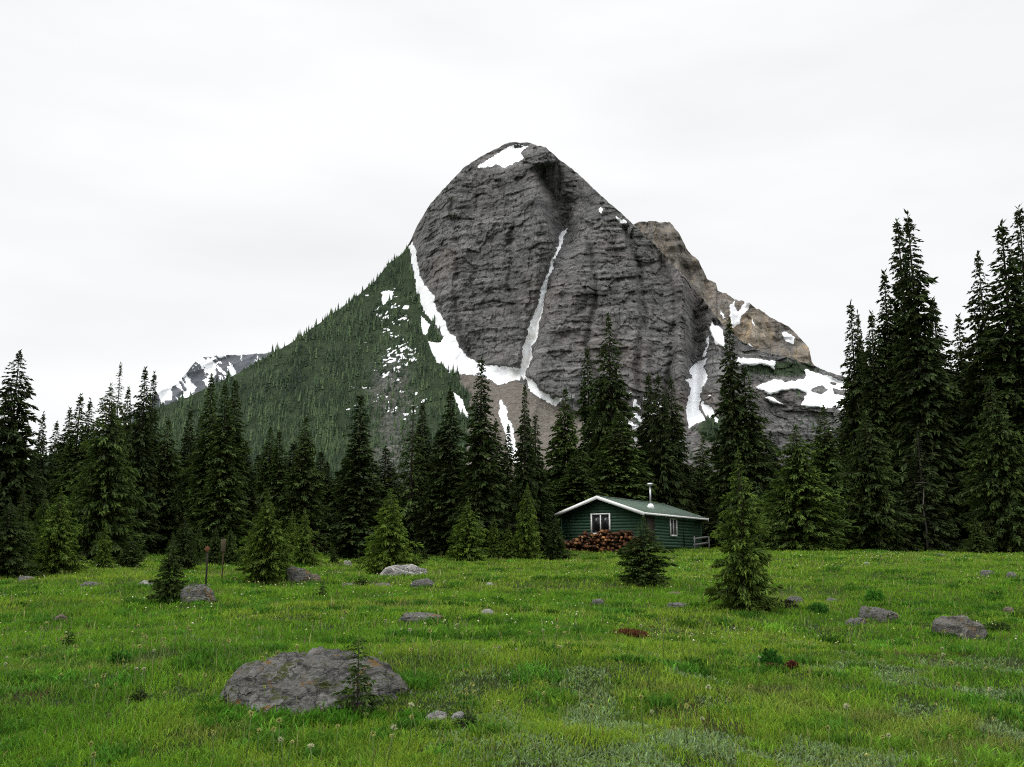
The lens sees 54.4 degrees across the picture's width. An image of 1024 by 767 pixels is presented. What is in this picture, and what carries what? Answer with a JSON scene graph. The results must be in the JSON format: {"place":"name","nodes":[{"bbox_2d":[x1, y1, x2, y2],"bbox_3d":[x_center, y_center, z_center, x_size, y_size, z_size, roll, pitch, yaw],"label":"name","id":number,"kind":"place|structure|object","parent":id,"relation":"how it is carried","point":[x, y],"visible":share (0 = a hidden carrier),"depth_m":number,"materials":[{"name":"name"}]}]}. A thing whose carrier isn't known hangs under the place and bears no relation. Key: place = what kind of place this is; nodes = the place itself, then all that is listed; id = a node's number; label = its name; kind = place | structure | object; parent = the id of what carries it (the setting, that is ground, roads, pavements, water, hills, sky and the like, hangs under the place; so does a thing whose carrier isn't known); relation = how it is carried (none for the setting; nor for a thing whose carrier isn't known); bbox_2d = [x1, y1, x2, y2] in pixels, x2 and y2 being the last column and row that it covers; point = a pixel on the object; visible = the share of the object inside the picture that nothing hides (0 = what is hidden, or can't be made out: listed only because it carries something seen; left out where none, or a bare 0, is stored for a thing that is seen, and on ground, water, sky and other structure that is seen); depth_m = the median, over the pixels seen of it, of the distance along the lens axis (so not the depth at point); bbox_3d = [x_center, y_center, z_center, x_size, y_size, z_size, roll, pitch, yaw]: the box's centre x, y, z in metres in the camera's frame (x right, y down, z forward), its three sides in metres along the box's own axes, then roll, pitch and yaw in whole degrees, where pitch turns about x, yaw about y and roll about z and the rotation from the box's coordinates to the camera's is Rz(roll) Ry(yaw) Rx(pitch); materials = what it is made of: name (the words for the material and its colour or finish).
{"place":"outdoors","nodes":[
{"label":"outdoors","id":0,"kind":"place"},
{"bbox_2d":[74,351,274,446],"bbox_3d":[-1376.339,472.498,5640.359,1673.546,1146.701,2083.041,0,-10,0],"label":"snowy mountain","id":1,"kind":"structure","parent":0,"point":[194,379],"depth_m":5160.79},
{"bbox_2d":[32,142,849,483],"bbox_3d":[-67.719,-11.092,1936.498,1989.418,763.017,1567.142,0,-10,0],"label":"mountain","id":2,"kind":"structure","parent":0,"point":[532,264],"depth_m":1543.39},
{"bbox_2d":[30,245,842,489],"bbox_3d":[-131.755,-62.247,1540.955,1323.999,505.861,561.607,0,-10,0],"label":"slope forest","id":3,"kind":"object","parent":2,"relation":"on","point":[318,416],"visible":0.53,"depth_m":1579.49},
{"bbox_2d":[633,221,814,365],"bbox_3d":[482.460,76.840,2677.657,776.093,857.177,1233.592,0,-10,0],"label":"rock ridge","id":4,"kind":"object","parent":2,"relation":"attached to","point":[755,328],"visible":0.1,"depth_m":2304.23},
{"bbox_2d":[0,546,1023,766],"bbox_3d":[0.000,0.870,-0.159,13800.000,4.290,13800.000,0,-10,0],"label":"ground","id":5,"kind":"structure","parent":0,"point":[437,703],"depth_m":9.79,"materials":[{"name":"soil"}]},
{"bbox_2d":[7,486,40,562],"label":"young fir","id":6,"kind":"object","parent":5,"relation":"on","point":[24,513],"visible":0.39,"depth_m":29.18,"materials":[{"name":"green plant"}]},
{"bbox_2d":[0,349,49,535],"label":"spruce tree","id":7,"kind":"object","parent":5,"relation":"on","point":[16,474],"visible":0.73,"depth_m":39.97,"materials":[{"name":"green plant"}]},
{"bbox_2d":[0,499,49,577],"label":"young fir","id":8,"kind":"object","parent":5,"relation":"on","point":[15,562],"visible":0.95,"depth_m":26.58,"materials":[{"name":"green plant"}]},
{"bbox_2d":[30,411,50,516],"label":"spruce tree","id":9,"kind":"object","parent":5,"relation":"on","point":[42,471],"visible":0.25,"depth_m":47.08,"materials":[{"name":"green plant"}]},
{"bbox_2d":[29,490,52,561],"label":"young fir","id":10,"kind":"object","parent":5,"relation":"on","point":[38,512],"visible":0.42,"depth_m":29.83,"materials":[{"name":"green plant"}]},
{"bbox_2d":[46,421,61,506],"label":"spruce tree","id":11,"kind":"object","parent":5,"relation":"on","point":[51,449],"visible":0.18,"depth_m":50.03,"materials":[{"name":"green plant"}]},
{"bbox_2d":[41,406,77,517],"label":"spruce tree","id":12,"kind":"object","parent":5,"relation":"on","point":[61,445],"visible":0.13,"depth_m":46.86,"materials":[{"name":"green plant"}]},
{"bbox_2d":[28,486,92,573],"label":"young fir","id":13,"kind":"object","parent":5,"relation":"on","point":[55,541],"visible":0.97,"depth_m":27.86,"materials":[{"name":"green plant"}]},
{"bbox_2d":[48,393,90,547],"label":"spruce tree","id":14,"kind":"object","parent":5,"relation":"on","point":[72,456],"visible":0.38,"depth_m":43.94,"materials":[{"name":"green plant"}]},
{"bbox_2d":[43,382,159,562],"bbox_3d":[-14.693,3.417,36.127,3.744,6.984,3.832,1,-10,-8],"label":"spruce tree","id":15,"kind":"object","parent":5,"relation":"on","point":[111,492],"visible":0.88,"depth_m":35.59,"materials":[{"name":"green plant"}]},
{"bbox_2d":[89,523,118,567],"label":"young fir","id":16,"kind":"object","parent":5,"relation":"on","point":[103,558],"visible":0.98,"depth_m":30.24,"materials":[{"name":"green plant"}]},
{"bbox_2d":[94,362,135,544],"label":"spruce tree","id":17,"kind":"object","parent":5,"relation":"on","point":[118,395],"visible":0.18,"depth_m":44.56,"materials":[{"name":"green plant"}]},
{"bbox_2d":[120,386,134,458],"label":"spruce tree","id":18,"kind":"object","parent":5,"relation":"on","point":[126,427],"visible":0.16,"depth_m":46.40,"materials":[{"name":"green plant"}]},
{"bbox_2d":[113,540,145,567],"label":"young fir","id":19,"kind":"object","parent":5,"relation":"on","point":[130,557],"visible":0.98,"depth_m":30.88,"materials":[{"name":"green plant"}]},
{"bbox_2d":[121,366,164,555],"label":"spruce tree","id":20,"kind":"object","parent":5,"relation":"on","point":[140,460],"visible":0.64,"depth_m":43.91,"materials":[{"name":"green plant"}]},
{"bbox_2d":[139,371,163,514],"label":"spruce tree","id":21,"kind":"object","parent":5,"relation":"on","point":[154,393],"visible":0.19,"depth_m":47.48,"materials":[{"name":"green plant"}]},
{"bbox_2d":[148,419,186,553],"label":"spruce tree","id":22,"kind":"object","parent":5,"relation":"on","point":[166,498],"visible":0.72,"depth_m":45.65,"materials":[{"name":"green plant"}]},
{"bbox_2d":[145,534,189,604],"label":"young fir","id":23,"kind":"object","parent":5,"relation":"on","point":[165,588],"visible":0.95,"depth_m":18.02,"materials":[{"name":"green plant"}]},
{"bbox_2d":[165,516,203,569],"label":"young fir","id":24,"kind":"object","parent":5,"relation":"on","point":[185,544],"visible":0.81,"depth_m":30.25,"materials":[{"name":"green plant"}]},
{"bbox_2d":[173,407,195,522],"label":"spruce tree","id":25,"kind":"object","parent":5,"relation":"on","point":[187,440],"visible":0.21,"depth_m":48.05,"materials":[{"name":"green plant"}]},
{"bbox_2d":[168,414,205,546],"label":"spruce tree","id":26,"kind":"object","parent":5,"relation":"on","point":[180,508],"visible":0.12,"depth_m":44.60,"materials":[{"name":"green plant"}]},
{"bbox_2d":[180,584,217,603],"bbox_3d":[-5.614,4.008,17.916,0.675,0.775,0.518,0,-10,0],"label":"boulder","id":27,"kind":"object","parent":5,"relation":"on","point":[204,592],"visible":0.45,"depth_m":17.82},
{"bbox_2d":[180,373,220,547],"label":"spruce tree","id":28,"kind":"object","parent":5,"relation":"on","point":[201,470],"visible":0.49,"depth_m":42.81,"materials":[{"name":"green plant"}]},
{"bbox_2d":[204,525,221,563],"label":"young fir","id":29,"kind":"object","parent":5,"relation":"on","point":[215,549],"visible":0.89,"depth_m":33.59,"materials":[{"name":"green plant"}]},
{"bbox_2d":[184,382,251,554],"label":"spruce tree","id":30,"kind":"object","parent":5,"relation":"on","point":[221,479],"visible":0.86,"depth_m":41.60,"materials":[{"name":"green plant"}]},
{"bbox_2d":[216,528,242,564],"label":"young fir","id":31,"kind":"object","parent":5,"relation":"on","point":[230,556],"visible":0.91,"depth_m":33.33,"materials":[{"name":"green plant"}]},
{"bbox_2d":[206,378,256,553],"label":"spruce tree","id":32,"kind":"object","parent":5,"relation":"on","point":[243,450],"visible":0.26,"depth_m":43.16,"materials":[{"name":"green plant"}]},
{"bbox_2d":[239,440,261,549],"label":"spruce tree","id":33,"kind":"object","parent":5,"relation":"on","point":[253,501],"visible":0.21,"depth_m":45.74,"materials":[{"name":"green plant"}]},
{"bbox_2d":[231,491,300,585],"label":"young fir","id":34,"kind":"object","parent":5,"relation":"on","point":[259,566],"visible":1,"depth_m":23.39,"materials":[{"name":"green plant"}]},
{"bbox_2d":[251,426,281,525],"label":"spruce tree","id":35,"kind":"object","parent":5,"relation":"on","point":[263,473],"visible":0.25,"depth_m":49.77,"materials":[{"name":"green plant"}]},
{"bbox_2d":[260,429,292,548],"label":"spruce tree","id":36,"kind":"object","parent":5,"relation":"on","point":[275,491],"visible":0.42,"depth_m":47.85,"materials":[{"name":"green plant"}]},
{"bbox_2d":[286,566,310,581],"bbox_3d":[-5.073,4.766,23.619,0.627,0.856,0.420,0,-10,0],"label":"boulder","id":37,"kind":"object","parent":5,"relation":"on","point":[296,574],"visible":0.55,"depth_m":23.53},
{"bbox_2d":[269,415,331,552],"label":"spruce tree","id":38,"kind":"object","parent":5,"relation":"on","point":[306,484],"visible":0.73,"depth_m":46.56,"materials":[{"name":"green plant"}]},
{"bbox_2d":[286,508,326,565],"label":"young fir","id":39,"kind":"object","parent":5,"relation":"on","point":[304,553],"visible":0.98,"depth_m":34.03,"materials":[{"name":"green plant"}]},
{"bbox_2d":[219,646,412,716],"bbox_3d":[-1.692,3.165,8.806,1.790,1.560,1.279,5,-11,-24],"label":"boulder","id":40,"kind":"object","parent":5,"relation":"on","point":[313,677],"visible":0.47,"depth_m":8.80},
{"bbox_2d":[316,461,338,550],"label":"spruce tree","id":41,"kind":"object","parent":5,"relation":"on","point":[330,494],"visible":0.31,"depth_m":49.52,"materials":[{"name":"green plant"}]},
{"bbox_2d":[320,393,392,558],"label":"spruce tree","id":42,"kind":"object","parent":5,"relation":"on","point":[358,508],"visible":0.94,"depth_m":42.44,"materials":[{"name":"green plant"}]},
{"bbox_2d":[331,626,406,716],"bbox_3d":[-1.254,2.447,8.473,0.500,0.786,0.588,-10,-14,43],"label":"spruce seedling","id":43,"kind":"object","parent":5,"relation":"on","point":[363,699],"visible":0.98,"depth_m":8.40,"materials":[{"name":"green plant"}]},
{"bbox_2d":[371,446,401,525],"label":"spruce tree","id":44,"kind":"object","parent":5,"relation":"on","point":[389,473],"visible":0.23,"depth_m":53.53,"materials":[{"name":"green plant"}]},
{"bbox_2d":[351,489,428,574],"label":"young fir","id":45,"kind":"object","parent":5,"relation":"on","point":[389,545],"visible":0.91,"depth_m":28.76,"materials":[{"name":"green plant"}]},
{"bbox_2d":[380,564,427,576],"bbox_3d":[-2.877,5.239,26.503,1.399,0.849,1.003,2,-11,-11],"label":"boulder","id":46,"kind":"object","parent":5,"relation":"on","point":[394,570],"visible":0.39,"depth_m":26.27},
{"bbox_2d":[383,401,434,553],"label":"spruce tree","id":47,"kind":"object","parent":5,"relation":"on","point":[406,503],"visible":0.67,"depth_m":46.82,"materials":[{"name":"green plant"}]},
{"bbox_2d":[402,399,435,548],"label":"spruce tree","id":48,"kind":"object","parent":5,"relation":"on","point":[426,432],"visible":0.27,"depth_m":49.08,"materials":[{"name":"green plant"}]},
{"bbox_2d":[398,612,443,622],"bbox_3d":[-1.347,3.495,14.548,0.662,0.309,0.609,6,-12,-28],"label":"boulder","id":49,"kind":"object","parent":5,"relation":"on","point":[405,618],"visible":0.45,"depth_m":14.41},
{"bbox_2d":[410,429,452,555],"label":"spruce tree","id":50,"kind":"object","parent":5,"relation":"on","point":[426,515],"visible":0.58,"depth_m":45.37,"materials":[{"name":"green plant"}]},
{"bbox_2d":[420,387,468,556],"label":"spruce tree","id":51,"kind":"object","parent":5,"relation":"on","point":[452,480],"visible":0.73,"depth_m":45.68,"materials":[{"name":"green plant"}]},
{"bbox_2d":[446,499,488,561],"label":"young fir","id":52,"kind":"object","parent":5,"relation":"on","point":[471,533],"visible":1,"depth_m":40.30,"materials":[{"name":"green plant"}]},
{"bbox_2d":[444,356,521,552],"bbox_3d":[-1.276,3.273,44.021,3.144,9.319,3.031,-7,-13,35],"label":"spruce tree","id":53,"kind":"object","parent":5,"relation":"on","point":[480,473],"visible":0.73,"depth_m":43.72,"materials":[{"name":"green plant"}]},
{"bbox_2d":[485,514,507,558],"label":"young fir","id":54,"kind":"object","parent":5,"relation":"on","point":[493,550],"visible":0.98,"depth_m":42.36,"materials":[{"name":"green plant"}]},
{"bbox_2d":[485,418,515,545],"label":"spruce tree","id":55,"kind":"object","parent":5,"relation":"on","point":[505,492],"visible":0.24,"depth_m":46.79,"materials":[{"name":"green plant"}]},
{"bbox_2d":[497,423,518,531],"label":"spruce tree","id":56,"kind":"object","parent":5,"relation":"on","point":[507,471],"visible":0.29,"depth_m":50.01,"materials":[{"name":"green plant"}]},
{"bbox_2d":[499,527,518,558],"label":"young fir","id":57,"kind":"object","parent":5,"relation":"on","point":[506,547],"visible":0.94,"depth_m":42.30,"materials":[{"name":"green plant"}]},
{"bbox_2d":[0,551,1022,645],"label":"distant flowers","id":58,"kind":"object","parent":5,"relation":"on","point":[804,637],"visible":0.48,"depth_m":20.92,"materials":[{"name":"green plant"}]},
{"bbox_2d":[0,547,1023,766],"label":"meadow herbs","id":59,"kind":"object","parent":5,"relation":"on","point":[340,715],"visible":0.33,"depth_m":10.89,"materials":[{"name":"green plant"}]},
{"bbox_2d":[507,384,543,555],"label":"spruce tree","id":60,"kind":"object","parent":5,"relation":"on","point":[524,476],"visible":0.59,"depth_m":45.91,"materials":[{"name":"green plant"}]},
{"bbox_2d":[508,483,542,559],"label":"young fir","id":61,"kind":"object","parent":5,"relation":"on","point":[527,542],"visible":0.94,"depth_m":42.34,"materials":[{"name":"green plant"}]},
{"bbox_2d":[511,413,559,552],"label":"spruce tree","id":62,"kind":"object","parent":5,"relation":"on","point":[542,496],"visible":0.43,"depth_m":47.59,"materials":[{"name":"green plant"}]},
{"bbox_2d":[541,516,578,560],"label":"young fir","id":63,"kind":"object","parent":5,"relation":"on","point":[555,550],"visible":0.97,"depth_m":42.28,"materials":[{"name":"green plant"}]},
{"bbox_2d":[542,386,595,510],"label":"spruce tree","id":64,"kind":"object","parent":5,"relation":"on","point":[565,450],"visible":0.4,"depth_m":59.89,"materials":[{"name":"green plant"}]},
{"bbox_2d":[547,451,607,530],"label":"fir tree","id":65,"kind":"object","parent":5,"relation":"on","point":[572,495],"visible":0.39,"depth_m":57.49,"materials":[{"name":"green plant"}]},
{"bbox_2d":[574,344,597,488],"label":"spruce tree","id":66,"kind":"object","parent":5,"relation":"on","point":[584,412],"visible":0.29,"depth_m":66.59,"materials":[{"name":"green plant"}]},
{"bbox_2d":[583,311,648,500],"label":"spruce tree","id":67,"kind":"object","parent":5,"relation":"on","point":[601,405],"visible":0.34,"depth_m":64.62,"materials":[{"name":"green plant"}]},
{"bbox_2d":[584,410,657,502],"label":"spruce tree","id":68,"kind":"object","parent":5,"relation":"on","point":[623,471],"visible":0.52,"depth_m":59.68,"materials":[{"name":"green plant"}]},
{"bbox_2d":[553,483,709,549],"bbox_3d":[6.890,7.574,54.334,5.924,4.045,8.460,-7,-12,32],"label":"cabin","id":69,"kind":"object","parent":5,"relation":"on","point":[671,527],"visible":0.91,"depth_m":51.98,"materials":[{"name":"green wood"}]},
{"bbox_2d":[591,513,610,533],"bbox_3d":[4.563,7.222,51.235,1.130,1.070,0.060,-7,-12,32],"label":"window","id":70,"kind":"structure","parent":69,"relation":"in","point":[599,521],"depth_m":51.25,"materials":[{"name":"clear glass"}]},
{"bbox_2d":[616,516,678,585],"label":"young fir","id":71,"kind":"object","parent":5,"relation":"on","point":[646,573],"visible":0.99,"depth_m":22.63,"materials":[{"name":"green plant"}]},
{"bbox_2d":[632,372,663,490],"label":"spruce tree","id":72,"kind":"object","parent":5,"relation":"on","point":[644,436],"visible":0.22,"depth_m":66.50,"materials":[{"name":"green plant"}]},
{"bbox_2d":[639,372,694,511],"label":"spruce tree","id":73,"kind":"object","parent":5,"relation":"on","point":[668,479],"visible":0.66,"depth_m":63.70,"materials":[{"name":"green plant"}]},
{"bbox_2d":[657,376,705,546],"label":"spruce tree","id":74,"kind":"object","parent":5,"relation":"on","point":[677,436],"visible":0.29,"depth_m":65.90,"materials":[{"name":"green plant"}]},
{"bbox_2d":[686,468,716,527],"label":"spruce tree","id":75,"kind":"object","parent":5,"relation":"on","point":[702,508],"visible":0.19,"depth_m":67.48,"materials":[{"name":"green plant"}]},
{"bbox_2d":[692,435,717,516],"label":"spruce tree","id":76,"kind":"object","parent":5,"relation":"on","point":[707,472],"visible":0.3,"depth_m":69.85,"materials":[{"name":"green plant"}]},
{"bbox_2d":[701,512,726,547],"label":"fir tree","id":77,"kind":"object","parent":5,"relation":"on","point":[707,528],"visible":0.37,"depth_m":60.91,"materials":[{"name":"green plant"}]},
{"bbox_2d":[703,318,758,545],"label":"spruce tree","id":78,"kind":"object","parent":5,"relation":"on","point":[728,408],"visible":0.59,"depth_m":62.08,"materials":[{"name":"green plant"}]},
{"bbox_2d":[703,446,786,613],"bbox_3d":[4.216,2.679,18.098,1.530,3.114,1.636,7,-13,-35],"label":"young fir","id":79,"kind":"object","parent":5,"relation":"on","point":[741,576],"visible":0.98,"depth_m":17.86,"materials":[{"name":"green plant"}]},
{"bbox_2d":[706,365,783,516],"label":"spruce tree","id":80,"kind":"object","parent":5,"relation":"on","point":[759,446],"visible":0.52,"depth_m":61.76,"materials":[{"name":"green plant"}]},
{"bbox_2d":[756,647,784,666],"bbox_3d":[2.903,3.088,11.172,0.315,0.258,0.313,-7,-13,34],"label":"leafy plant","id":81,"kind":"object","parent":5,"relation":"on","point":[770,656],"visible":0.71,"depth_m":11.13,"materials":[{"name":"green plant"}]},
{"bbox_2d":[736,423,860,551],"bbox_3d":[14.275,5.423,49.980,6.072,6.893,6.027,-3,-11,17],"label":"fir tree","id":82,"kind":"object","parent":5,"relation":"on","point":[801,514],"visible":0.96,"depth_m":49.07,"materials":[{"name":"green plant"}]},
{"bbox_2d":[805,405,857,526],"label":"spruce tree","id":83,"kind":"object","parent":5,"relation":"on","point":[823,459],"visible":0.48,"depth_m":59.74,"materials":[{"name":"green plant"}]},
{"bbox_2d":[834,299,873,506],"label":"spruce tree","id":84,"kind":"object","parent":5,"relation":"on","point":[853,413],"visible":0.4,"depth_m":62.84,"materials":[{"name":"green plant"}]},
{"bbox_2d":[828,412,924,551],"bbox_3d":[18.447,5.302,52.115,5.065,7.730,5.330,1,-10,-5],"label":"fir tree","id":85,"kind":"object","parent":5,"relation":"on","point":[874,514],"visible":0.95,"depth_m":51.13,"materials":[{"name":"green plant"}]},
{"bbox_2d":[851,310,904,489],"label":"spruce tree","id":86,"kind":"object","parent":5,"relation":"on","point":[871,399],"visible":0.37,"depth_m":60.73,"materials":[{"name":"green plant"}]},
{"bbox_2d":[858,606,898,622],"bbox_3d":[6.395,4.185,17.342,0.725,0.600,0.519,2,-11,-11],"label":"boulder","id":87,"kind":"object","parent":5,"relation":"on","point":[879,614],"visible":0.38,"depth_m":17.23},
{"bbox_2d":[861,268,912,523],"bbox_3d":[23.201,1.546,60.694,4.386,17.881,5.096,2,-11,-10],"label":"spruce tree","id":88,"kind":"object","parent":5,"relation":"on","point":[890,328],"visible":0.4,"depth_m":61.06,"materials":[{"name":"green plant"}]},
{"bbox_2d":[874,218,958,537],"bbox_3d":[24.693,-0.046,61.150,5.894,21.378,5.683,8,-13,-38],"label":"spruce tree","id":89,"kind":"object","parent":5,"relation":"on","point":[890,370],"visible":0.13,"depth_m":61.70,"materials":[{"name":"green plant"}]},
{"bbox_2d":[886,209,972,548],"bbox_3d":[24.441,-0.245,58.915,5.761,21.099,5.863,-3,-11,15],"label":"spruce tree","id":90,"kind":"object","parent":5,"relation":"on","point":[930,385],"visible":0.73,"depth_m":58.30,"materials":[{"name":"green plant"}]},
{"bbox_2d":[891,426,967,551],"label":"fir tree","id":91,"kind":"object","parent":5,"relation":"on","point":[929,511],"visible":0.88,"depth_m":51.38,"materials":[{"name":"green plant"}]},
{"bbox_2d":[927,296,967,482],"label":"spruce tree","id":92,"kind":"object","parent":5,"relation":"on","point":[956,408],"visible":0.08,"depth_m":62.76,"materials":[{"name":"green plant"}]},
{"bbox_2d":[930,615,987,639],"bbox_3d":[6.766,3.931,15.003,0.866,0.836,0.760,6,-12,-28],"label":"boulder","id":93,"kind":"object","parent":5,"relation":"on","point":[958,625],"visible":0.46,"depth_m":14.83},
{"bbox_2d":[950,312,976,408],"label":"spruce tree","id":94,"kind":"object","parent":5,"relation":"on","point":[958,364],"visible":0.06,"depth_m":67.55,"materials":[{"name":"green plant"}]},
{"bbox_2d":[959,517,996,553],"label":"fir tree","id":95,"kind":"object","parent":5,"relation":"on","point":[977,542],"visible":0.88,"depth_m":49.24,"materials":[{"name":"green plant"}]},
{"bbox_2d":[947,249,1023,538],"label":"spruce tree","id":96,"kind":"object","parent":5,"relation":"on","point":[972,388],"visible":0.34,"depth_m":58.99,"materials":[{"name":"green plant"}]},
{"bbox_2d":[954,377,1023,552],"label":"fir tree","id":97,"kind":"object","parent":5,"relation":"on","point":[998,515],"visible":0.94,"depth_m":51.41,"materials":[{"name":"green plant"}]},
{"bbox_2d":[954,219,1023,530],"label":"spruce tree","id":98,"kind":"object","parent":5,"relation":"on","point":[1008,345],"visible":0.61,"depth_m":57.17,"materials":[{"name":"green plant"}]},
{"bbox_2d":[997,202,1023,386],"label":"spruce tree","id":99,"kind":"object","parent":5,"relation":"on","point":[1019,221],"visible":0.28,"depth_m":62.67,"materials":[{"name":"green plant"}]},
{"bbox_2d":[0,0,1023,459],"label":"sky","id":100,"kind":"structure","parent":0,"point":[182,182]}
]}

